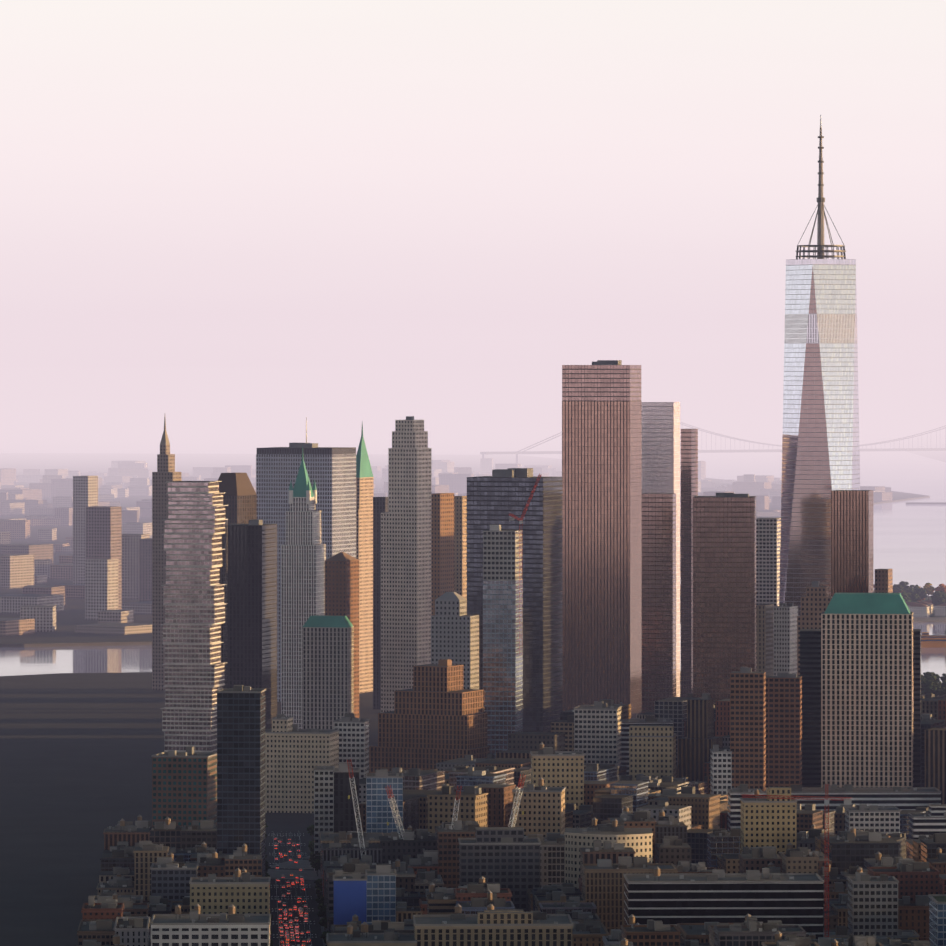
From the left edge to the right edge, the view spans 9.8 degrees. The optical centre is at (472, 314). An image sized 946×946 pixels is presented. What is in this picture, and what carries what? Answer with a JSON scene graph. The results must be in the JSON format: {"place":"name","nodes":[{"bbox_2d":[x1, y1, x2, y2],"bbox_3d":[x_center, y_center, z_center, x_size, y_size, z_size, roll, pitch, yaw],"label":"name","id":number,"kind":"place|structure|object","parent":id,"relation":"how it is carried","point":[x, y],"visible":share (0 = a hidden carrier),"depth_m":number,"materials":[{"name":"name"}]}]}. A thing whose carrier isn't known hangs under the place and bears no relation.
{"place":"outdoors","nodes":[
{"label":"outdoors","id":0,"kind":"place"},
{"bbox_2d":[0,671,938,945],"bbox_3d":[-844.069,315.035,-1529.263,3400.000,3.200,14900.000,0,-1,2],"label":"ground","id":1,"kind":"structure","parent":0,"point":[78,751],"depth_m":4167.51,"materials":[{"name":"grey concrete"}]},
{"bbox_2d":[152,417,180,689],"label":"skyscraper","id":2,"kind":"structure","parent":1,"relation":"on","point":[163,474],"depth_m":5514.88,"materials":[{"name":"brown stone"}]},
{"bbox_2d":[150,852,198,900],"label":"blue grey building","id":3,"kind":"structure","parent":1,"relation":"on","point":[170,879],"depth_m":3179.14,"materials":[{"name":"clear concrete"}]},
{"bbox_2d":[151,746,216,826],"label":"building","id":4,"kind":"structure","parent":1,"relation":"on","point":[184,788],"depth_m":3507.34,"materials":[{"name":"grey concrete"}]},
{"bbox_2d":[160,481,227,751],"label":"skyscraper","id":5,"kind":"structure","parent":1,"relation":"on","point":[193,587],"depth_m":4089.76,"materials":[{"name":"grey glass"}]},
{"bbox_2d":[150,904,270,945],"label":"white building","id":6,"kind":"structure","parent":1,"relation":"on","point":[194,927],"depth_m":2777.86,"materials":[{"name":"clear concrete"}]},
{"bbox_2d":[220,520,227,687],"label":"dark tower","id":7,"kind":"structure","parent":1,"relation":"on","point":[224,626],"depth_m":4559.97,"materials":[{"name":"black glass"}]},
{"bbox_2d":[189,868,270,913],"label":"olive building","id":8,"kind":"structure","parent":1,"relation":"on","point":[214,894],"depth_m":3048.71,"materials":[{"name":"beige concrete"}]},
{"bbox_2d":[218,473,256,523],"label":"skyscraper","id":9,"kind":"structure","parent":1,"relation":"on","point":[240,497],"depth_m":5016.91,"materials":[{"name":"brown glass"}]},
{"bbox_2d":[216,685,265,876],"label":"skyscraper","id":10,"kind":"structure","parent":1,"relation":"on","point":[240,765],"depth_m":3303.70,"materials":[{"name":"glass"}]},
{"bbox_2d":[228,519,276,728],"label":"dark tower","id":11,"kind":"structure","parent":1,"relation":"on","point":[252,603],"depth_m":4609.97,"materials":[{"name":"black glass"}]},
{"bbox_2d":[271,714,293,731],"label":"cream building","id":12,"kind":"structure","parent":1,"relation":"on","point":[281,723],"depth_m":4014.41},
{"bbox_2d":[269,835,315,945],"bbox_3d":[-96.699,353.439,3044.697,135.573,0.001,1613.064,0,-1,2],"label":"cars","id":13,"kind":"object","parent":1,"relation":"on","point":[291,896],"visible":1,"depth_m":3309.80,"materials":[{"name":"red metal"}]},
{"bbox_2d":[265,724,339,812],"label":"cream building","id":14,"kind":"structure","parent":1,"relation":"on","point":[295,756],"depth_m":4006.74,"materials":[{"name":"beige concrete"}]},
{"bbox_2d":[281,447,325,728],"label":"skyscraper","id":15,"kind":"structure","parent":1,"relation":"on","point":[303,553],"depth_m":4910.56,"materials":[{"name":"grey stone"}]},
{"bbox_2d":[256,417,355,701],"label":"skyscraper","id":16,"kind":"structure","parent":1,"relation":"on","point":[331,471],"depth_m":5324.27,"materials":[{"name":"grey glass"}]},
{"bbox_2d":[307,825,313,839],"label":"tree","id":17,"kind":"object","parent":1,"relation":"on","point":[310,829],"visible":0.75,"depth_m":3767.94,"materials":[{"name":"green plant"}]},
{"bbox_2d":[309,852,319,861],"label":"tree","id":18,"kind":"object","parent":1,"relation":"on","point":[314,857],"visible":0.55,"depth_m":3549.83,"materials":[{"name":"green plant"}]},
{"bbox_2d":[314,879,321,887],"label":"tree","id":19,"kind":"object","parent":1,"relation":"on","point":[318,882],"visible":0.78,"depth_m":3373.72,"materials":[{"name":"green plant"}]},
{"bbox_2d":[313,766,334,870],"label":"narrow white building","id":20,"kind":"structure","parent":1,"relation":"on","point":[323,799],"depth_m":3551.26,"materials":[{"name":"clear concrete"}]},
{"bbox_2d":[302,615,353,728],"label":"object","id":21,"kind":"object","parent":1,"relation":"on","point":[327,671],"visible":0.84,"depth_m":4607.00,"materials":[{"name":"grey concrete"}]},
{"bbox_2d":[325,552,358,717],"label":"skyscraper","id":22,"kind":"structure","parent":1,"relation":"on","point":[341,583],"depth_m":4759.91,"materials":[{"name":"brown brick"}]},
{"bbox_2d":[333,763,359,832],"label":"building","id":23,"kind":"structure","parent":1,"relation":"on","point":[344,817],"depth_m":3500.73,"materials":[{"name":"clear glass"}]},
{"bbox_2d":[333,872,366,924],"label":"building","id":24,"kind":"structure","parent":1,"relation":"on","point":[350,895],"depth_m":3000.03,"materials":[{"name":"blue glass"}]},
{"bbox_2d":[333,713,369,778],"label":"white building","id":25,"kind":"structure","parent":1,"relation":"on","point":[354,739],"depth_m":4052.70,"materials":[{"name":"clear concrete"}]},
{"bbox_2d":[356,423,373,693],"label":"skyscraper","id":26,"kind":"structure","parent":1,"relation":"on","point":[364,510],"depth_m":5470.09,"materials":[{"name":"beige stone"}]},
{"bbox_2d":[326,922,416,945],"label":"building","id":27,"kind":"structure","parent":1,"relation":"on","point":[389,937],"depth_m":2829.57,"materials":[{"name":"grey concrete"}]},
{"bbox_2d":[373,497,387,708],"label":"skyscraper","id":28,"kind":"structure","parent":1,"relation":"on","point":[380,505],"depth_m":5205.37,"materials":[{"name":"black glass"}]},
{"bbox_2d":[365,865,396,923],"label":"building","id":29,"kind":"structure","parent":1,"relation":"on","point":[381,892],"depth_m":3049.61,"materials":[{"name":"glass"}]},
{"bbox_2d":[365,769,403,832],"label":"building","id":30,"kind":"structure","parent":1,"relation":"on","point":[379,814],"depth_m":3499.84,"materials":[{"name":"glass"}]},
{"bbox_2d":[381,416,430,712],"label":"skyscraper","id":31,"kind":"structure","parent":1,"relation":"on","point":[405,583],"depth_m":4710.79,"materials":[{"name":"grey stone"}]},
{"bbox_2d":[369,659,488,772],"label":"stepped building","id":32,"kind":"structure","parent":1,"relation":"on","point":[434,717],"depth_m":4102.85,"materials":[{"name":"brown brick"}]},
{"bbox_2d":[423,849,437,863],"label":"building","id":33,"kind":"structure","parent":1,"relation":"on","point":[433,854],"depth_m":3321.45,"materials":[{"name":"grey concrete"}]},
{"bbox_2d":[431,493,453,615],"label":"brown tower","id":34,"kind":"structure","parent":1,"relation":"on","point":[442,543],"depth_m":4905.70,"materials":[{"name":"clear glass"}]},
{"bbox_2d":[431,592,478,688],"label":"skyscraper","id":35,"kind":"structure","parent":1,"relation":"on","point":[454,632],"depth_m":4455.90,"materials":[{"name":"clear stone"}]},
{"bbox_2d":[454,496,466,598],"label":"tan tower","id":36,"kind":"structure","parent":1,"relation":"on","point":[460,545],"depth_m":5152.90,"materials":[{"name":"brown stone"}]},
{"bbox_2d":[413,903,572,945],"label":"building","id":37,"kind":"structure","parent":1,"relation":"on","point":[490,926],"depth_m":2822.42,"materials":[{"name":"beige concrete"}]},
{"bbox_2d":[458,827,540,911],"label":"building","id":38,"kind":"structure","parent":1,"relation":"on","point":[506,857],"depth_m":3197.11,"materials":[{"name":"grey concrete"}]},
{"bbox_2d":[483,525,522,758],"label":"tower under construction","id":39,"kind":"structure","parent":1,"relation":"on","point":[503,680],"depth_m":4201.73,"materials":[{"name":"grey glass"}]},
{"bbox_2d":[509,474,541,654],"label":"tower crane","id":40,"kind":"object","parent":39,"relation":"on","point":[520,531],"visible":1,"depth_m":4210.20,"materials":[{"name":"red metal"}]},
{"bbox_2d":[76,806,945,945],"bbox_3d":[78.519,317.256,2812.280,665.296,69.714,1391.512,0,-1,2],"label":"city buildings","id":41,"kind":"structure","parent":1,"relation":"on","point":[122,907],"depth_m":3191.65,"materials":[{"name":"beige concrete"}]},
{"bbox_2d":[317,906,325,916],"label":"tree","id":42,"kind":"object","parent":41,"relation":"on","point":[322,913],"visible":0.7,"depth_m":3195.64,"materials":[{"name":"green plant"}]},
{"bbox_2d":[318,918,326,930],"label":"tree","id":43,"kind":"object","parent":41,"relation":"on","point":[322,922],"visible":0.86,"depth_m":3155.11,"materials":[{"name":"green plant"}]},
{"bbox_2d":[385,785,405,839],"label":"crane","id":44,"kind":"object","parent":41,"relation":"on","point":[398,822],"visible":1,"depth_m":3347.15,"materials":[{"name":"white metal"}]},
{"bbox_2d":[451,785,460,829],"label":"crane","id":45,"kind":"object","parent":41,"relation":"on","point":[459,790],"visible":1,"depth_m":3328.73,"materials":[{"name":"grey metal"}]},
{"bbox_2d":[508,774,525,826],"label":"crane","id":46,"kind":"object","parent":41,"relation":"on","point":[513,815],"visible":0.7,"depth_m":3315.66,"materials":[{"name":"white metal"}]},
{"bbox_2d":[741,784,851,936],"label":"tower crane","id":47,"kind":"object","parent":41,"relation":"on","point":[845,800],"visible":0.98,"depth_m":2943.96,"materials":[{"name":"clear metal"}]},
{"bbox_2d":[467,468,561,731],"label":"skyscraper","id":48,"kind":"structure","parent":1,"relation":"on","point":[495,497],"depth_m":4510.58,"materials":[{"name":"blue glass"}]},
{"bbox_2d":[512,777,565,836],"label":"tan building","id":49,"kind":"structure","parent":1,"relation":"on","point":[541,806],"depth_m":3498.88,"materials":[{"name":"beige concrete"}]},
{"bbox_2d":[530,742,584,809],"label":"tan building","id":50,"kind":"structure","parent":1,"relation":"on","point":[551,766],"depth_m":3696.51,"materials":[{"name":"beige concrete"}]},
{"bbox_2d":[574,701,621,765],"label":"building","id":51,"kind":"structure","parent":1,"relation":"on","point":[597,732],"depth_m":4098.38,"materials":[{"name":"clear concrete"}]},
{"bbox_2d":[562,360,641,717],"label":"skyscraper","id":52,"kind":"structure","parent":1,"relation":"on","point":[601,529],"depth_m":4856.83,"materials":[{"name":"brown glass"}]},
{"bbox_2d":[267,693,945,879],"bbox_3d":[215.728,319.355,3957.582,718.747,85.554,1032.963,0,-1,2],"label":"city buildings","id":53,"kind":"structure","parent":1,"relation":"on","point":[488,784],"depth_m":3702.12,"materials":[{"name":"concrete"}]},
{"bbox_2d":[310,859,319,875],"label":"tree","id":54,"kind":"object","parent":53,"relation":"on","point":[315,864],"visible":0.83,"depth_m":3508.61,"materials":[{"name":"green plant"}]},
{"bbox_2d":[564,817,652,887],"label":"building","id":55,"kind":"structure","parent":1,"relation":"on","point":[637,840],"depth_m":3258.32,"materials":[{"name":"beige concrete"}]},
{"bbox_2d":[621,716,672,774],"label":"building","id":56,"kind":"structure","parent":1,"relation":"on","point":[647,720],"depth_m":4143.98,"materials":[{"name":"grey concrete"}]},
{"bbox_2d":[629,725,676,780],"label":"tan building","id":57,"kind":"structure","parent":1,"relation":"on","point":[652,750],"depth_m":3996.85,"materials":[{"name":"beige concrete"}]},
{"bbox_2d":[642,493,675,712],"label":"skyscraper","id":58,"kind":"structure","parent":1,"relation":"on","point":[658,596],"depth_m":4598.12,"materials":[{"name":"brown glass"}]},
{"bbox_2d":[642,402,679,696],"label":"skyscraper","id":59,"kind":"structure","parent":1,"relation":"on","point":[660,447],"depth_m":5052.13,"materials":[{"name":"glass"}]},
{"bbox_2d":[681,429,697,696],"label":"thin tower","id":60,"kind":"structure","parent":1,"relation":"on","point":[689,464],"depth_m":4746.85,"materials":[{"name":"brown glass"}]},
{"bbox_2d":[710,744,731,794],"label":"white building","id":61,"kind":"structure","parent":1,"relation":"on","point":[721,771],"depth_m":3893.56,"materials":[{"name":"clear concrete"}]},
{"bbox_2d":[623,867,823,938],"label":"building","id":62,"kind":"structure","parent":1,"relation":"on","point":[722,896],"depth_m":2992.17,"materials":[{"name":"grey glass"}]},
{"bbox_2d":[693,493,755,706],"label":"bronze glass tower","id":63,"kind":"structure","parent":1,"relation":"on","point":[724,585],"depth_m":4295.79,"materials":[{"name":"glass"}]},
{"bbox_2d":[727,784,762,830],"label":"building balconies","id":64,"kind":"structure","parent":1,"relation":"on","point":[734,808],"depth_m":3593.03,"materials":[{"name":"grey concrete"}]},
{"bbox_2d":[730,667,765,791],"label":"high-rise building","id":65,"kind":"structure","parent":1,"relation":"on","point":[747,717],"depth_m":3894.75,"materials":[{"name":"brown brick"}]},
{"bbox_2d":[740,787,796,853],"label":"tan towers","id":66,"kind":"structure","parent":1,"relation":"on","point":[766,821],"depth_m":3392.74,"materials":[{"name":"beige concrete"}]},
{"bbox_2d":[756,518,780,606],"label":"high-rise building","id":67,"kind":"structure","parent":1,"relation":"on","point":[768,534],"depth_m":4894.72,"materials":[{"name":"clear concrete"}]},
{"bbox_2d":[766,672,801,787],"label":"high-rise building","id":68,"kind":"structure","parent":1,"relation":"on","point":[783,729],"depth_m":3953.99,"materials":[{"name":"brown brick"}]},
{"bbox_2d":[800,629,820,786],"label":"skyscraper","id":69,"kind":"structure","parent":1,"relation":"on","point":[810,656],"depth_m":4032.82,"materials":[{"name":"glass"}]},
{"bbox_2d":[797,581,832,675],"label":"building","id":70,"kind":"structure","parent":1,"relation":"on","point":[816,600],"depth_m":4295.76,"materials":[{"name":"clear brick"}]},
{"bbox_2d":[779,115,859,615],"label":"skyscraper","id":71,"kind":"structure","parent":1,"relation":"on","point":[820,452],"depth_m":4697.89,"materials":[{"name":"silver glass"}]},
{"bbox_2d":[823,926,862,937],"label":"low tan building","id":72,"kind":"structure","parent":1,"relation":"on","point":[840,931],"depth_m":3041.86,"materials":[{"name":"grey concrete"}]},
{"bbox_2d":[756,603,945,698],"bbox_3d":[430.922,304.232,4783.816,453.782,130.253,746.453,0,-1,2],"label":"building","id":73,"kind":"structure","parent":1,"relation":"on","point":[776,639],"depth_m":4531.31,"materials":[{"name":"grey concrete"}]},
{"bbox_2d":[831,490,872,595],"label":"skyscraper","id":74,"kind":"structure","parent":1,"relation":"on","point":[851,541],"depth_m":4395.31,"materials":[{"name":"brown glass"}]},
{"bbox_2d":[763,784,941,810],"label":"long building","id":75,"kind":"structure","parent":1,"relation":"on","point":[906,798],"depth_m":3888.63,"materials":[{"name":"grey concrete"}]},
{"bbox_2d":[821,593,912,786],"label":"skyscraper","id":76,"kind":"structure","parent":1,"relation":"on","point":[866,689],"depth_m":3993.81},
{"bbox_2d":[844,804,900,835],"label":"white modern building","id":77,"kind":"structure","parent":1,"relation":"on","point":[877,818],"depth_m":3640.34,"materials":[{"name":"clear concrete"}]},
{"bbox_2d":[847,867,898,935],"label":"building","id":78,"kind":"structure","parent":1,"relation":"on","point":[872,905],"depth_m":3041.54,"materials":[{"name":"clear concrete"}]},
{"bbox_2d":[875,569,892,592],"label":"building","id":79,"kind":"structure","parent":1,"relation":"on","point":[883,580],"depth_m":4791.86,"materials":[{"name":"clear brick"}]},
{"bbox_2d":[873,929,919,939],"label":"low tan building","id":80,"kind":"structure","parent":1,"relation":"on","point":[911,934],"depth_m":3034.28,"materials":[{"name":"grey concrete"}]},
{"bbox_2d":[913,629,920,786],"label":"high-rise building","id":81,"kind":"structure","parent":1,"relation":"on","point":[916,707],"depth_m":4050.22,"materials":[{"name":"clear glass"}]},
{"bbox_2d":[908,804,945,839],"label":"white modern building","id":82,"kind":"structure","parent":1,"relation":"on","point":[932,821],"depth_m":3638.51,"materials":[{"name":"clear concrete"}]},
{"bbox_2d":[922,686,938,696],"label":"tree","id":83,"kind":"object","parent":1,"relation":"on","point":[929,689],"visible":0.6,"depth_m":5251.67,"materials":[{"name":"green plant"}]},
{"bbox_2d":[925,674,936,680],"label":"tree","id":84,"kind":"object","parent":1,"relation":"on","point":[931,677],"visible":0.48,"depth_m":5508.51,"materials":[{"name":"green plant"}]},
{"bbox_2d":[924,680,939,689],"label":"tree","id":85,"kind":"object","parent":1,"relation":"on","point":[930,683],"visible":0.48,"depth_m":5329.44,"materials":[{"name":"green plant"}]},
{"bbox_2d":[928,894,945,945],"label":"glass building","id":86,"kind":"structure","parent":1,"relation":"on","point":[937,919],"depth_m":2895.32,"materials":[{"name":"blue glass"}]},
{"bbox_2d":[0,368,945,681],"bbox_3d":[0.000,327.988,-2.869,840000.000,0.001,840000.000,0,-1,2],"label":"water","id":87,"kind":"structure","parent":0,"point":[216,410],"depth_m":33330.09,"materials":[{"name":"grey liquid"}]},
{"bbox_2d":[480,422,945,463],"bbox_3d":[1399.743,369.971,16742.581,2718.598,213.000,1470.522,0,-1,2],"label":"suspension bridge","id":88,"kind":"structure","parent":87,"relation":"on","point":[723,451],"depth_m":16436.71,"materials":[{"name":"grey metal"}]},
{"bbox_2d":[906,502,945,503],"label":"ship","id":89,"kind":"object","parent":87,"relation":"on","point":[925,502],"visible":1,"depth_m":12822.69,"materials":[{"name":"metal"}]},
{"bbox_2d":[921,630,945,647],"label":"orange ferry","id":90,"kind":"object","parent":87,"relation":"on","point":[932,641],"visible":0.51,"depth_m":6361.22,"materials":[{"name":"clear metal"}]},
{"bbox_2d":[0,453,945,646],"bbox_3d":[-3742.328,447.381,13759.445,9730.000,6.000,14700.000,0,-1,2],"label":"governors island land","id":91,"kind":"structure","parent":0,"point":[68,619],"depth_m":13712.20,"materials":[{"name":"grey soil"}]},
{"bbox_2d":[0,444,944,635],"bbox_3d":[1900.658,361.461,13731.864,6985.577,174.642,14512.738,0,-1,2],"label":"brooklyn staten island buildings","id":92,"kind":"structure","parent":91,"relation":"on","point":[106,566],"depth_m":8315.53,"materials":[{"name":"grey concrete"}]},
{"bbox_2d":[893,584,905,592],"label":"tree","id":93,"kind":"object","parent":91,"relation":"on","point":[897,588],"visible":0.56,"depth_m":7395.92,"materials":[{"name":"green plant"}]},
{"bbox_2d":[899,581,910,589],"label":"tree","id":94,"kind":"object","parent":91,"relation":"on","point":[903,584],"visible":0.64,"depth_m":7485.14,"materials":[{"name":"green plant"}]},
{"bbox_2d":[907,593,920,600],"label":"tree","id":95,"kind":"object","parent":91,"relation":"on","point":[915,596],"visible":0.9,"depth_m":7210.55,"materials":[{"name":"green plant"}]},
{"bbox_2d":[914,588,927,598],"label":"tree","id":96,"kind":"object","parent":91,"relation":"on","point":[921,593],"visible":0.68,"depth_m":7357.90,"materials":[{"name":"plant"}]},
{"bbox_2d":[906,600,945,616],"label":"governors island houses","id":97,"kind":"structure","parent":91,"relation":"on","point":[923,608],"depth_m":7059.60,"materials":[{"name":"grey"}]},
{"bbox_2d":[923,583,934,599],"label":"tree","id":98,"kind":"object","parent":91,"relation":"on","point":[928,588],"visible":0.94,"depth_m":7529.08,"materials":[{"name":"brown plant"}]},
{"bbox_2d":[932,593,945,605],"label":"tree","id":99,"kind":"object","parent":91,"relation":"on","point":[937,599],"visible":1,"depth_m":7131.23,"materials":[{"name":"green plant"}]},
{"bbox_2d":[0,0,945,367],"label":"sky","id":100,"kind":"structure","parent":0,"point":[184,183],"materials":[{"name":"pink"}]},
{"bbox_2d":[874,436,945,461],"bbox_3d":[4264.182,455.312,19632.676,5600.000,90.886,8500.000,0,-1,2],"label":"distant hill","id":101,"kind":"structure","parent":0,"point":[928,441],"depth_m":21957.51,"materials":[{"name":"grey soil"}]},
{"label":"building site podium","id":102,"kind":"object","parent":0,"visible":0},
{"bbox_2d":[347,759,365,857],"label":"construction crane","id":103,"kind":"object","parent":102,"relation":"on","point":[360,844],"visible":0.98,"depth_m":3337.49,"materials":[{"name":"grey metal"}]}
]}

